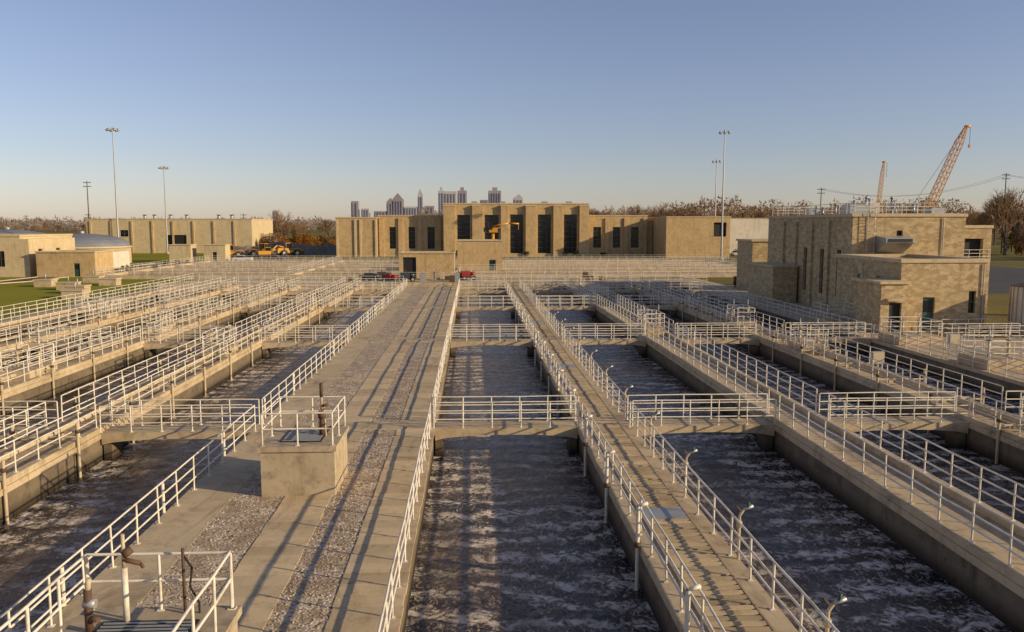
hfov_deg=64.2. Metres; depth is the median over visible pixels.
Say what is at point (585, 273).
valve box
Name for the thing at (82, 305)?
pipe railing
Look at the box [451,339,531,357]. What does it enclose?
footbridge
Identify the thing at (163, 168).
mast lamp
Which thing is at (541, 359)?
air drop pipe
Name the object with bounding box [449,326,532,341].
pipe railing
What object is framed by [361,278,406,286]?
pipe railing
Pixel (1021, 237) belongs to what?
bare tree
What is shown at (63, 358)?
air header pipe
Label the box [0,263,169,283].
road
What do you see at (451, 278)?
valve box
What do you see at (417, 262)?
pump house
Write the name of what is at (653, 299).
pipe railing
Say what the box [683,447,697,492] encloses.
spray hydrant
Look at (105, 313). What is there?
sluice gate platform
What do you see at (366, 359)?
gravel strip
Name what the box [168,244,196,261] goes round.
shed
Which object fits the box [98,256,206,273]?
pipe railing
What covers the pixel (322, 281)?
pipe railing
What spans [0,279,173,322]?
pipe railing
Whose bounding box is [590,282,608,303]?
sluice gate platform
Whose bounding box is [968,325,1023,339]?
pipe railing
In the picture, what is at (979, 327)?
pipe railing
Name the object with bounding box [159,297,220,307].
pipe railing
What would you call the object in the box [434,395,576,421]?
pipe railing
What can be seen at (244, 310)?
footbridge
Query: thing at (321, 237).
shrub
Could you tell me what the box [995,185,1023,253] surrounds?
bare tree
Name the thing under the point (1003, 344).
pavement
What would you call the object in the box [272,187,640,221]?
city skyline
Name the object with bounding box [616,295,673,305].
pipe railing
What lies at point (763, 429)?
footbridge
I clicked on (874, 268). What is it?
building mass
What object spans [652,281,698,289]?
pipe railing
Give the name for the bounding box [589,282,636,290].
pipe railing
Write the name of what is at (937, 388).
pipe railing
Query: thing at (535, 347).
air drop pipe
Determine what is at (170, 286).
pipe railing
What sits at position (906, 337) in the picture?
pipe railing
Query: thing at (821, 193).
utility pole
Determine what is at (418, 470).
pipe railing
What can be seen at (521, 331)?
air drop pipe
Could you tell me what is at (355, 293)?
footbridge
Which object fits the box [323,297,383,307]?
pipe railing
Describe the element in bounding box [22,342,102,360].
footbridge
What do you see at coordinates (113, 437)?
footbridge
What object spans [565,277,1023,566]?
pipe railing
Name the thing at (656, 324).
sluice gate platform
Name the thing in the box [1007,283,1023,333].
storage tank
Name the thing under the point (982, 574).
aeration basin
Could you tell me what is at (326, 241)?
shrub
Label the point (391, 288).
pipe railing
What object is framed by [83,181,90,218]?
utility pole
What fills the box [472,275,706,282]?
pipe railing
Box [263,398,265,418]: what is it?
air drop pipe
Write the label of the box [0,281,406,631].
pipe railing
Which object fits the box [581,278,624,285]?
pipe railing
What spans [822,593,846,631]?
spray hydrant
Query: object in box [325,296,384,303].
pipe railing
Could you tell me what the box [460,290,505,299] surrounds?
footbridge
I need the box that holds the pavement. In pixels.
[960,338,1023,355]
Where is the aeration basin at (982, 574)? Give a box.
[0,278,1023,631]
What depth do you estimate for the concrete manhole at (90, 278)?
122.31 m
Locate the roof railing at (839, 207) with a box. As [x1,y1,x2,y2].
[772,203,933,215]
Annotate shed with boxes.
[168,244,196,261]
[203,244,230,260]
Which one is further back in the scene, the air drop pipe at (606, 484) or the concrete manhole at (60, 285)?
the concrete manhole at (60, 285)
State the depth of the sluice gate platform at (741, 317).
68.78 m
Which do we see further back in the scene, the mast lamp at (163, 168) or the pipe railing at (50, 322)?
the mast lamp at (163, 168)
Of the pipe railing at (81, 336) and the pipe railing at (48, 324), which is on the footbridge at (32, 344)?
the pipe railing at (81, 336)
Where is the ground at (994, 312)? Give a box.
[10,227,1023,337]
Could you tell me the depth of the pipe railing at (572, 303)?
85.16 m
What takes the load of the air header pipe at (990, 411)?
on the aeration basin at (982, 574)
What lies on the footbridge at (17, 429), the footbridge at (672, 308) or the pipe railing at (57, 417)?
the pipe railing at (57, 417)
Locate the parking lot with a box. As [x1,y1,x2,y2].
[735,262,1023,292]
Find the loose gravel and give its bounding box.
[136,372,415,631]
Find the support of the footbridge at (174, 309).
on the aeration basin at (982, 574)
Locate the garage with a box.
[113,250,129,267]
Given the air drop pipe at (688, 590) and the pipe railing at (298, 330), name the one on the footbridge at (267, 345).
the pipe railing at (298, 330)
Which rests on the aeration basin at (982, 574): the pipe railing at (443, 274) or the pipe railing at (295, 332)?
the pipe railing at (443, 274)
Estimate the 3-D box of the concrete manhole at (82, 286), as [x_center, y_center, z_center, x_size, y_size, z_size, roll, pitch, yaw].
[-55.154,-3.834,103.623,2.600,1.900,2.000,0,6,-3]
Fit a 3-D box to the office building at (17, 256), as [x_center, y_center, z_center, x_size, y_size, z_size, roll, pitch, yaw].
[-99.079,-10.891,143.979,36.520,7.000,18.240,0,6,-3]
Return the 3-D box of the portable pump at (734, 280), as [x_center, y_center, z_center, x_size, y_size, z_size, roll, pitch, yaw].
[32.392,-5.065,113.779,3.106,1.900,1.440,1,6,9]
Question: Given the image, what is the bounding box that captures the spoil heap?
[201,241,335,254]
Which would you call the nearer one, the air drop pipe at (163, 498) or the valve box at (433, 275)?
the air drop pipe at (163, 498)
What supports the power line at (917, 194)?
attached to the utility pole at (1004, 205)
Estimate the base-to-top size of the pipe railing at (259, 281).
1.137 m
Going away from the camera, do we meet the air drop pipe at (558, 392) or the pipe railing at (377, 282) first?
the air drop pipe at (558, 392)
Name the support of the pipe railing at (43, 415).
on the footbridge at (17, 429)
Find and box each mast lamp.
[105,127,119,236]
[158,166,169,253]
[712,159,720,215]
[719,130,730,259]
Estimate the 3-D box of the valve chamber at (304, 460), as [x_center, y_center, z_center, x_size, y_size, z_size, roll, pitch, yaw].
[-6.802,3.889,26.892,2.440,3.380,2.740,0,6,-3]
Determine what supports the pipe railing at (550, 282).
on the footbridge at (568, 292)
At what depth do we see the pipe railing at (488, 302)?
85.87 m
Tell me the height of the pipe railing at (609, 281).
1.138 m
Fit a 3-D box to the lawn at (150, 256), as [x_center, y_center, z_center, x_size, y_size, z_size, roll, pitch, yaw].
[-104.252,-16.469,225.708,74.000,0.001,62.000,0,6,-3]
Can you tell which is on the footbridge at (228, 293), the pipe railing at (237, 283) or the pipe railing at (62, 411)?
the pipe railing at (237, 283)
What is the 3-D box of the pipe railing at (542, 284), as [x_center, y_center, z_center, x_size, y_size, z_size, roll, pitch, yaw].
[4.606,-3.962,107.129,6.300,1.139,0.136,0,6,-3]
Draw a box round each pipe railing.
[0,277,283,370]
[0,277,345,448]
[0,277,360,472]
[0,278,236,344]
[0,278,298,387]
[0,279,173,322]
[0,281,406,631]
[0,401,58,426]
[0,406,45,429]
[1,273,193,318]
[1,278,220,335]
[20,328,109,344]
[28,327,115,341]
[69,298,132,308]
[75,297,136,307]
[96,267,736,274]
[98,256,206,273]
[99,404,253,432]
[110,399,260,425]
[125,264,606,271]
[142,328,229,343]
[148,326,233,341]
[150,283,200,291]
[154,284,202,291]
[155,298,216,308]
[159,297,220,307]
[171,259,736,264]
[171,261,720,267]
[175,279,219,285]
[177,276,403,282]
[194,257,675,262]
[199,271,692,279]
[219,283,261,289]
[221,284,268,290]
[230,255,693,259]
[239,279,282,286]
[240,297,298,308]
[243,296,303,306]
[260,327,346,342]
[264,325,349,340]
[287,255,340,274]
[288,282,336,290]
[300,279,345,286]
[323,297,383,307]
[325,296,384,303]
[352,283,400,291]
[354,282,401,290]
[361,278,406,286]
[377,279,459,631]
[432,400,579,428]
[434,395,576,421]
[449,324,532,339]
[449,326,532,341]
[456,295,514,305]
[456,296,514,306]
[459,282,505,290]
[459,282,506,290]
[460,278,503,283]
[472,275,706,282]
[504,279,725,631]
[519,278,838,631]
[523,281,570,289]
[524,282,571,290]
[536,295,594,305]
[537,296,595,306]
[561,323,643,338]
[563,325,647,340]
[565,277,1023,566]
[580,276,1023,520]
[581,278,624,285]
[588,281,634,289]
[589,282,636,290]
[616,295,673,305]
[618,296,676,306]
[625,277,1023,435]
[626,393,767,419]
[631,399,776,425]
[640,276,1023,415]
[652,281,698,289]
[654,282,700,289]
[674,323,755,337]
[678,324,760,339]
[685,278,1023,381]
[696,294,752,304]
[699,295,756,305]
[785,322,864,336]
[791,324,871,338]
[818,391,955,417]
[829,397,970,423]
[915,327,1023,358]
[938,319,1020,336]
[942,323,1023,351]
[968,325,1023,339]
[984,304,1008,326]
[1004,391,1023,410]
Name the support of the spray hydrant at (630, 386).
on the aeration basin at (982, 574)
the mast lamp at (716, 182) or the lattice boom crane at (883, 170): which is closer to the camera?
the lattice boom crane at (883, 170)
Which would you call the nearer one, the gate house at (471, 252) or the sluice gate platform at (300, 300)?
the sluice gate platform at (300, 300)
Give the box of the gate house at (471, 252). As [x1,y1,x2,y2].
[457,239,502,269]
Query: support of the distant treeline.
on the ground at (994, 312)
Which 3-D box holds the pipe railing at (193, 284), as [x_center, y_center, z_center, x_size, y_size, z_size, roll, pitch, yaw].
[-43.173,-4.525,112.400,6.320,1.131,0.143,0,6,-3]
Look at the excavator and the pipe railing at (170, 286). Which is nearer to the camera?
the pipe railing at (170, 286)
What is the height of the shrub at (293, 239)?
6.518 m
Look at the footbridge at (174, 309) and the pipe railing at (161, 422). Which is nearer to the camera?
the pipe railing at (161, 422)
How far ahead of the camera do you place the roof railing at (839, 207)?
85.20 m
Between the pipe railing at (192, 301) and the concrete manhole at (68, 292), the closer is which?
the pipe railing at (192, 301)
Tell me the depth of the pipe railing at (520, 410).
34.32 m
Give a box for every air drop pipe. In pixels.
[59,566,65,607]
[161,482,165,514]
[222,432,225,457]
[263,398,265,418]
[520,309,524,336]
[533,331,538,365]
[539,341,545,379]
[546,354,553,394]
[555,369,563,415]
[568,389,575,419]
[581,415,592,475]
[601,450,614,522]
[631,501,648,590]
[684,584,700,631]
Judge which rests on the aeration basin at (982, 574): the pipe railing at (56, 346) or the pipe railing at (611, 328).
the pipe railing at (56, 346)
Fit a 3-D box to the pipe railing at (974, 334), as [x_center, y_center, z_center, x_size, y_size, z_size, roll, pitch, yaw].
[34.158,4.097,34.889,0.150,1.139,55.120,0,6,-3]
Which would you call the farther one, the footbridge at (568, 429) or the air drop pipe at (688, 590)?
the footbridge at (568, 429)
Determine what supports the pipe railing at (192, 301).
on the footbridge at (174, 309)
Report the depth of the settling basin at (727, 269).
153.50 m
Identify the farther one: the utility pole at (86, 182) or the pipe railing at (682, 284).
the utility pole at (86, 182)
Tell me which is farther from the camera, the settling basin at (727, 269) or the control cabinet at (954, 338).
the settling basin at (727, 269)
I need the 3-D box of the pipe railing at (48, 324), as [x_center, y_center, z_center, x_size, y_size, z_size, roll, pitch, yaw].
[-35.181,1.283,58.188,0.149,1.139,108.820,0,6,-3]
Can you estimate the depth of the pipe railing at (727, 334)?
60.80 m
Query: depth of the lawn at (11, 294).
104.84 m
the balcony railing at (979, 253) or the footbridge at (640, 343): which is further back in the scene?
the balcony railing at (979, 253)
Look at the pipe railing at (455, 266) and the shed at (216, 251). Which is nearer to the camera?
the pipe railing at (455, 266)
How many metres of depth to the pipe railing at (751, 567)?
23.35 m
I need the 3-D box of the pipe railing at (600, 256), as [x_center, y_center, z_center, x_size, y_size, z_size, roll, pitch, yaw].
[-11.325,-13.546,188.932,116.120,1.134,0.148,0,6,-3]
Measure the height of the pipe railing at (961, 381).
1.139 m
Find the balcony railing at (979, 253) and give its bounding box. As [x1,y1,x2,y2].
[964,250,990,257]
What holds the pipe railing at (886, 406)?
on the footbridge at (955, 429)
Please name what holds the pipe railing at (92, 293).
on the aeration basin at (982, 574)
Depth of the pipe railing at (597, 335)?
60.35 m
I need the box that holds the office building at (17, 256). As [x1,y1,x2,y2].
[0,234,74,276]
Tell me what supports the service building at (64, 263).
on the lawn at (11, 294)
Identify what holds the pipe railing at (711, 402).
on the footbridge at (763, 429)
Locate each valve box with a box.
[420,269,425,281]
[431,268,434,279]
[434,268,439,279]
[449,275,454,281]
[454,273,459,281]
[582,268,587,279]
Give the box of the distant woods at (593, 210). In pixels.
[417,204,837,217]
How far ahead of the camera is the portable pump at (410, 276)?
123.03 m
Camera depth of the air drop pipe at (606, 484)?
26.60 m
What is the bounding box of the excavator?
[255,245,287,257]
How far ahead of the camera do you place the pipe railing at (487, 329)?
60.98 m
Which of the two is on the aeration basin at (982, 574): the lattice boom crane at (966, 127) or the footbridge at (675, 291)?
the footbridge at (675, 291)
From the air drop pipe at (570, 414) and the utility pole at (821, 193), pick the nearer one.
the air drop pipe at (570, 414)
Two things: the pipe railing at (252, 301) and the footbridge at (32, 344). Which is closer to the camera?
the footbridge at (32, 344)
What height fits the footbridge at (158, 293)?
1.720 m
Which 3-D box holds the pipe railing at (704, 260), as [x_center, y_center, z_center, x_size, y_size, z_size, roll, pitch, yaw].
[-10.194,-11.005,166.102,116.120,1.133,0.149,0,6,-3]
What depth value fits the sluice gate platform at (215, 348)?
52.61 m
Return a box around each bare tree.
[268,208,291,234]
[273,219,282,235]
[315,219,335,235]
[979,187,1022,254]
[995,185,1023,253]
[1013,226,1023,247]
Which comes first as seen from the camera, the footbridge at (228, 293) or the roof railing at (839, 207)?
the roof railing at (839, 207)
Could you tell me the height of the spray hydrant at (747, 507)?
3.110 m
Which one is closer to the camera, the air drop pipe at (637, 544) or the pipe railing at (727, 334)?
the air drop pipe at (637, 544)
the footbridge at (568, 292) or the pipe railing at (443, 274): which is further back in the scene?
the pipe railing at (443, 274)
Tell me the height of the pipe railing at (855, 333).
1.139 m
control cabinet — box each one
[870,351,884,377]
[947,334,959,356]
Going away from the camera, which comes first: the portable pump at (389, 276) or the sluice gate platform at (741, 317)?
the sluice gate platform at (741, 317)
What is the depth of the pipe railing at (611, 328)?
61.47 m
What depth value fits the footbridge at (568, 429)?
34.44 m
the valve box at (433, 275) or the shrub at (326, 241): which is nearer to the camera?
the valve box at (433, 275)
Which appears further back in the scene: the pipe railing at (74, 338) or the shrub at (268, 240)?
the shrub at (268, 240)
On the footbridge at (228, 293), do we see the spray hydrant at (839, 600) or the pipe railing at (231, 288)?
the pipe railing at (231, 288)
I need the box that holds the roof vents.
[804,196,943,214]
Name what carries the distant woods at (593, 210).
on the ground at (994, 312)
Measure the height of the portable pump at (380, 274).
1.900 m
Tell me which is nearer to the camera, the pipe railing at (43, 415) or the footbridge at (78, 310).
the pipe railing at (43, 415)
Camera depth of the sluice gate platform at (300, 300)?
80.76 m
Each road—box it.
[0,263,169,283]
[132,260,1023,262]
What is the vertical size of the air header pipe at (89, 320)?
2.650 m
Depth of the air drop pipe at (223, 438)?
30.18 m
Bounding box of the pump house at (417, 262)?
[398,251,455,278]
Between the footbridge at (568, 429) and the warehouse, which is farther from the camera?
the warehouse
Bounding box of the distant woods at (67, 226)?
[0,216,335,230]
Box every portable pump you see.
[363,269,381,281]
[377,268,390,280]
[381,274,401,282]
[400,269,416,281]
[461,271,480,279]
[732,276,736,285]
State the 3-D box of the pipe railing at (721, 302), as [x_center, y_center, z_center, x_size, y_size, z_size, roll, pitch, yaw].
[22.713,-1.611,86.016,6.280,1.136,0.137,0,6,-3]
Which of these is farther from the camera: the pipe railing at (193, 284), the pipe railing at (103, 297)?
the pipe railing at (193, 284)
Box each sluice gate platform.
[0,337,56,381]
[88,294,120,320]
[140,304,174,335]
[201,321,238,359]
[296,293,315,311]
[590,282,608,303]
[638,304,665,335]
[684,287,706,310]
[725,304,755,326]
[788,318,829,354]
[812,297,852,324]
[878,311,942,344]
[958,328,1023,369]
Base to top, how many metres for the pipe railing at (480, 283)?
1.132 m
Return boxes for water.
[0,294,1023,631]
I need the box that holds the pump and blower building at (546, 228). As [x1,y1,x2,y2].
[335,201,730,257]
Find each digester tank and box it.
[0,227,45,233]
[72,231,132,262]
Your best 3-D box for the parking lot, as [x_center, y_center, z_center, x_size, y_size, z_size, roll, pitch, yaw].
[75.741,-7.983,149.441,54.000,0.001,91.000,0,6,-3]
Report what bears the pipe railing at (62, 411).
on the aeration basin at (982, 574)
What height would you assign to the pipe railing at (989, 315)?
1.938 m
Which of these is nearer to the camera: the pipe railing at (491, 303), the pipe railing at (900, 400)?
the pipe railing at (900, 400)
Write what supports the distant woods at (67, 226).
on the ground at (994, 312)
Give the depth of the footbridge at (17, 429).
33.59 m
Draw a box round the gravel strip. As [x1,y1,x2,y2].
[137,287,448,631]
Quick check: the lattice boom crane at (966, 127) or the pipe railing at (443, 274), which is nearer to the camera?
the pipe railing at (443, 274)
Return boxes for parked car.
[232,255,252,259]
[265,256,284,259]
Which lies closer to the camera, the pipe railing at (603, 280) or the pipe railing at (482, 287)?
the pipe railing at (482, 287)
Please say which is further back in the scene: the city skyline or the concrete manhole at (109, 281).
the city skyline
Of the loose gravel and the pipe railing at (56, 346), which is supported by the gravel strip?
the loose gravel
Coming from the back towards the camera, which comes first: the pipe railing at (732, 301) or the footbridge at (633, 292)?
the footbridge at (633, 292)
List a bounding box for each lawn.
[0,263,198,318]
[131,253,255,260]
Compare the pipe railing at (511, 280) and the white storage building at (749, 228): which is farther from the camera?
the white storage building at (749, 228)
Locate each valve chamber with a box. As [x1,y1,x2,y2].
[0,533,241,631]
[257,383,348,496]
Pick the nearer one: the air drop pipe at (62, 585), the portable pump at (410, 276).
the air drop pipe at (62, 585)
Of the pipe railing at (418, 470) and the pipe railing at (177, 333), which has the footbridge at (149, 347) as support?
the pipe railing at (177, 333)
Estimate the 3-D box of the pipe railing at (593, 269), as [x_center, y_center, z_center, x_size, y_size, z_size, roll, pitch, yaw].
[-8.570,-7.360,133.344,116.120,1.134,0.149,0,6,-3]
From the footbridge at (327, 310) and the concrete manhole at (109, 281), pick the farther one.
the concrete manhole at (109, 281)
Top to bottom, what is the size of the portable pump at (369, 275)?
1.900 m
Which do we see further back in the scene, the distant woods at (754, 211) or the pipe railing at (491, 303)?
the distant woods at (754, 211)
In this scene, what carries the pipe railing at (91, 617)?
on the aeration basin at (982, 574)
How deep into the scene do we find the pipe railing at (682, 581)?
22.79 m
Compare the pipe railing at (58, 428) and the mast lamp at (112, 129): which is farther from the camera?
the mast lamp at (112, 129)
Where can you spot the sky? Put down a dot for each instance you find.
(307, 109)
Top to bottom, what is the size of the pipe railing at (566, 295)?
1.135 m
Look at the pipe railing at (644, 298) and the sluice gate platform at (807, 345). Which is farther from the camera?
the pipe railing at (644, 298)
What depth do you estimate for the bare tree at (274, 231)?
397.83 m
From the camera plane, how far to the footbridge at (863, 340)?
61.45 m
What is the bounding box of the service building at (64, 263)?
[34,250,113,276]
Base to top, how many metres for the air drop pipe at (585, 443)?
2.943 m
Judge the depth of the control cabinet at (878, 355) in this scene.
45.47 m
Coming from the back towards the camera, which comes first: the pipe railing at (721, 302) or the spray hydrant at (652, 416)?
the pipe railing at (721, 302)
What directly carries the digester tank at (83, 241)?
on the lawn at (11, 294)
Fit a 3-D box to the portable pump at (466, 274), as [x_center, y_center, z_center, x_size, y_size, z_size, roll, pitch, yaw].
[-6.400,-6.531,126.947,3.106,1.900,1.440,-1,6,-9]
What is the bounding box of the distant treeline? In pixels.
[0,201,1023,245]
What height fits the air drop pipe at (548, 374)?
2.943 m
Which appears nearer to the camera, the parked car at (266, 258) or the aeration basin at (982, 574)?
the aeration basin at (982, 574)
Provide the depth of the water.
28.52 m
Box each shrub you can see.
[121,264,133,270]
[258,236,279,243]
[269,232,281,240]
[282,233,301,243]
[295,233,319,244]
[303,236,320,244]
[312,233,327,242]
[320,236,335,244]
[1000,232,1020,251]
[1009,236,1023,254]
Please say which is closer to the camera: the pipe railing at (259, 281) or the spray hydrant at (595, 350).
the spray hydrant at (595, 350)
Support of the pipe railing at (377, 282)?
on the footbridge at (355, 293)
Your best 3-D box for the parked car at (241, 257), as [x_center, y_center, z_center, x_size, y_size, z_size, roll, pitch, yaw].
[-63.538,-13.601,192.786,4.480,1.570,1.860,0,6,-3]
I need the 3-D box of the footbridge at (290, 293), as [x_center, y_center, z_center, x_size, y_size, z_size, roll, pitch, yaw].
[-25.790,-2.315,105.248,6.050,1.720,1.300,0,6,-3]
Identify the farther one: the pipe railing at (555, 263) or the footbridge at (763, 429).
the pipe railing at (555, 263)
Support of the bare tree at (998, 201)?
on the ground at (994, 312)
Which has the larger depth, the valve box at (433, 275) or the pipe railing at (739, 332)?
the valve box at (433, 275)
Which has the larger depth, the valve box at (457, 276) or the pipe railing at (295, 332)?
the valve box at (457, 276)
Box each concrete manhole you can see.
[32,273,58,286]
[55,275,81,289]
[60,282,89,298]
[63,278,91,292]
[81,270,104,282]
[97,272,121,285]
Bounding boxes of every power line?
[820,175,1001,195]
[826,175,1008,195]
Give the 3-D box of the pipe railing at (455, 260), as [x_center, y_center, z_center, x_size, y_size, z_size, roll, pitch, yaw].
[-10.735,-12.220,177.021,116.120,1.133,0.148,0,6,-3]
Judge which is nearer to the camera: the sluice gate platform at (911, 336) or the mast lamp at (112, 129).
the sluice gate platform at (911, 336)
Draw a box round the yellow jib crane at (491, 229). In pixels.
[484,222,518,238]
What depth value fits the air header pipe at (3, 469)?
39.42 m
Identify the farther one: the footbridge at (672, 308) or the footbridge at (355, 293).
the footbridge at (355, 293)
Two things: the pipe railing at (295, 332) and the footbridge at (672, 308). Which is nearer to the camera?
the pipe railing at (295, 332)
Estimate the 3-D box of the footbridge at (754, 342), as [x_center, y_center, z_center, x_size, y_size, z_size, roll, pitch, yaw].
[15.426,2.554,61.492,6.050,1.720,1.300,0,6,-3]
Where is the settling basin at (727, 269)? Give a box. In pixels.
[101,259,736,278]
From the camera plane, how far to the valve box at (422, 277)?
123.41 m
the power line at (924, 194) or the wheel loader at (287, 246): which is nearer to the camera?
the wheel loader at (287, 246)
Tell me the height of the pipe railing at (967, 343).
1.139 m
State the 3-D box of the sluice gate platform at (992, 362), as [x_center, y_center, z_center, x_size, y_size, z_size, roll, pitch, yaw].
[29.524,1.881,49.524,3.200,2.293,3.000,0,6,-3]
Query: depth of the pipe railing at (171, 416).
34.73 m
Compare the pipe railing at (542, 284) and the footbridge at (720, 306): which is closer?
the footbridge at (720, 306)
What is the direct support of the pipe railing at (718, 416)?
on the footbridge at (763, 429)
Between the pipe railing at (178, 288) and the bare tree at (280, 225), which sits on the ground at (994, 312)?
the bare tree at (280, 225)
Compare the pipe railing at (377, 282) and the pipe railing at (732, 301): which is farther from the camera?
the pipe railing at (377, 282)
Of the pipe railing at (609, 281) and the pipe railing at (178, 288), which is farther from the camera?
the pipe railing at (609, 281)
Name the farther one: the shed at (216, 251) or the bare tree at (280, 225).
the bare tree at (280, 225)
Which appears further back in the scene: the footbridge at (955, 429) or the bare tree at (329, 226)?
the bare tree at (329, 226)
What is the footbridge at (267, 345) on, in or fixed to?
on the aeration basin at (982, 574)
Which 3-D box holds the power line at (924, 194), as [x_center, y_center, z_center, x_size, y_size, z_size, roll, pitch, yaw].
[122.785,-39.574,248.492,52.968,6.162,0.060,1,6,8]
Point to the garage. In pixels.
(120, 257)
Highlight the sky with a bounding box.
[0,0,1023,225]
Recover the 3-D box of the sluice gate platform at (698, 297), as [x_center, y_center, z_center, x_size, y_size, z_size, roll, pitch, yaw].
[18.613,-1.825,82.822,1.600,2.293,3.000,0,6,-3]
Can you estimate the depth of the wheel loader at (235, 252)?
217.41 m
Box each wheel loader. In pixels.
[230,245,249,256]
[245,243,275,256]
[276,243,307,254]
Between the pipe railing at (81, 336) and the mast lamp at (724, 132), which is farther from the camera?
the mast lamp at (724, 132)
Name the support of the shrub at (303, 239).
on the ground at (994, 312)
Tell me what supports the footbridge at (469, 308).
on the aeration basin at (982, 574)
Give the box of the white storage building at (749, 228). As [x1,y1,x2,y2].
[730,218,768,252]
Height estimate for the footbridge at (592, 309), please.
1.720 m
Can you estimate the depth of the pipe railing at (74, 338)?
58.48 m
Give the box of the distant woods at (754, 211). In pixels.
[660,195,1023,238]
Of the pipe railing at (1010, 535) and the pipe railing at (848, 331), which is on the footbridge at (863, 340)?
the pipe railing at (848, 331)
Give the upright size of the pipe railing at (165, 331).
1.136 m
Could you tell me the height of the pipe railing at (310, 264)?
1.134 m
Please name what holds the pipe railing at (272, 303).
on the footbridge at (244, 310)
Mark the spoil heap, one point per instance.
(329, 248)
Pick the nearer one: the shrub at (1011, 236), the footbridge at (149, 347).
the footbridge at (149, 347)
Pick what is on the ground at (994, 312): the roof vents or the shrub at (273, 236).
the shrub at (273, 236)
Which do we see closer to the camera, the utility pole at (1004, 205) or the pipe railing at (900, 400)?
the pipe railing at (900, 400)
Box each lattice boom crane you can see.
[876,161,886,212]
[907,124,970,212]
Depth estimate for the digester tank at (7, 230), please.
204.50 m
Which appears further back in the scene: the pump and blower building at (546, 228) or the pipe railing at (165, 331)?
the pump and blower building at (546, 228)
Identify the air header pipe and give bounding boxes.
[0,281,297,417]
[0,281,360,524]
[0,282,233,341]
[626,280,1023,463]
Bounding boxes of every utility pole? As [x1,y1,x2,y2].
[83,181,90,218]
[817,188,824,213]
[1000,173,1009,253]
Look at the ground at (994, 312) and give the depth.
189.14 m
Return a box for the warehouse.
[85,215,272,252]
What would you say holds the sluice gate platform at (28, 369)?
on the aeration basin at (982, 574)
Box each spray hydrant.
[589,349,596,374]
[604,364,612,392]
[623,384,632,416]
[647,410,659,448]
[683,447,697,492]
[735,501,753,559]
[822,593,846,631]
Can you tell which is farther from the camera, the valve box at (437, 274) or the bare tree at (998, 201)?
the bare tree at (998, 201)
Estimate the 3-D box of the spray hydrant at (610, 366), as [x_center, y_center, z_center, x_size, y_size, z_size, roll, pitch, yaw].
[4.885,3.970,41.584,0.497,3.110,0.150,0,6,-3]
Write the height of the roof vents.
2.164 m
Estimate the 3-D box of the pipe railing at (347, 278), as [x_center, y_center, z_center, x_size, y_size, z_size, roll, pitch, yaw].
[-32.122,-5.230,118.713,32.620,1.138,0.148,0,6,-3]
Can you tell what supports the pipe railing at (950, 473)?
on the aeration basin at (982, 574)
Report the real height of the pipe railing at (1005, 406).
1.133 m
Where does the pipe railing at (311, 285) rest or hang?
on the footbridge at (290, 293)
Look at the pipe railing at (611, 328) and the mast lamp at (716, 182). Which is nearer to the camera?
the pipe railing at (611, 328)
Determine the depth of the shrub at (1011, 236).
261.05 m
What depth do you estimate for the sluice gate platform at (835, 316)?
70.67 m
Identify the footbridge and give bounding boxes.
[0,426,48,441]
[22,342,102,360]
[70,308,125,320]
[101,424,257,460]
[143,341,225,359]
[151,291,195,301]
[156,307,208,320]
[219,291,258,300]
[241,307,295,319]
[262,340,346,358]
[287,291,328,300]
[324,307,380,319]
[353,291,400,298]
[435,420,577,455]
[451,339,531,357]
[457,306,514,318]
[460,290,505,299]
[527,290,570,299]
[537,306,595,317]
[563,338,645,355]
[592,290,635,297]
[620,305,675,317]
[630,418,774,451]
[659,289,700,298]
[681,337,759,354]
[708,305,755,315]
[794,336,870,354]
[830,416,968,448]
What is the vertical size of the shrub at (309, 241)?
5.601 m
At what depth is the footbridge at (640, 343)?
60.45 m
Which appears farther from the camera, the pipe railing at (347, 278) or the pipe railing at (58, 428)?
the pipe railing at (347, 278)
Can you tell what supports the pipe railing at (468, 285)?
on the footbridge at (503, 292)
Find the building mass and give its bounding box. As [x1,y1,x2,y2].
[736,206,993,332]
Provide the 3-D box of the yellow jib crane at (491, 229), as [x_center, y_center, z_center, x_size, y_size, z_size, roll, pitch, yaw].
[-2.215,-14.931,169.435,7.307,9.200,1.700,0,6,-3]
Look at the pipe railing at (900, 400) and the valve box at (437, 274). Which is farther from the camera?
the valve box at (437, 274)
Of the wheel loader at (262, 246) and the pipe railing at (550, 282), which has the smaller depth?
the pipe railing at (550, 282)
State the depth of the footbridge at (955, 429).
35.33 m

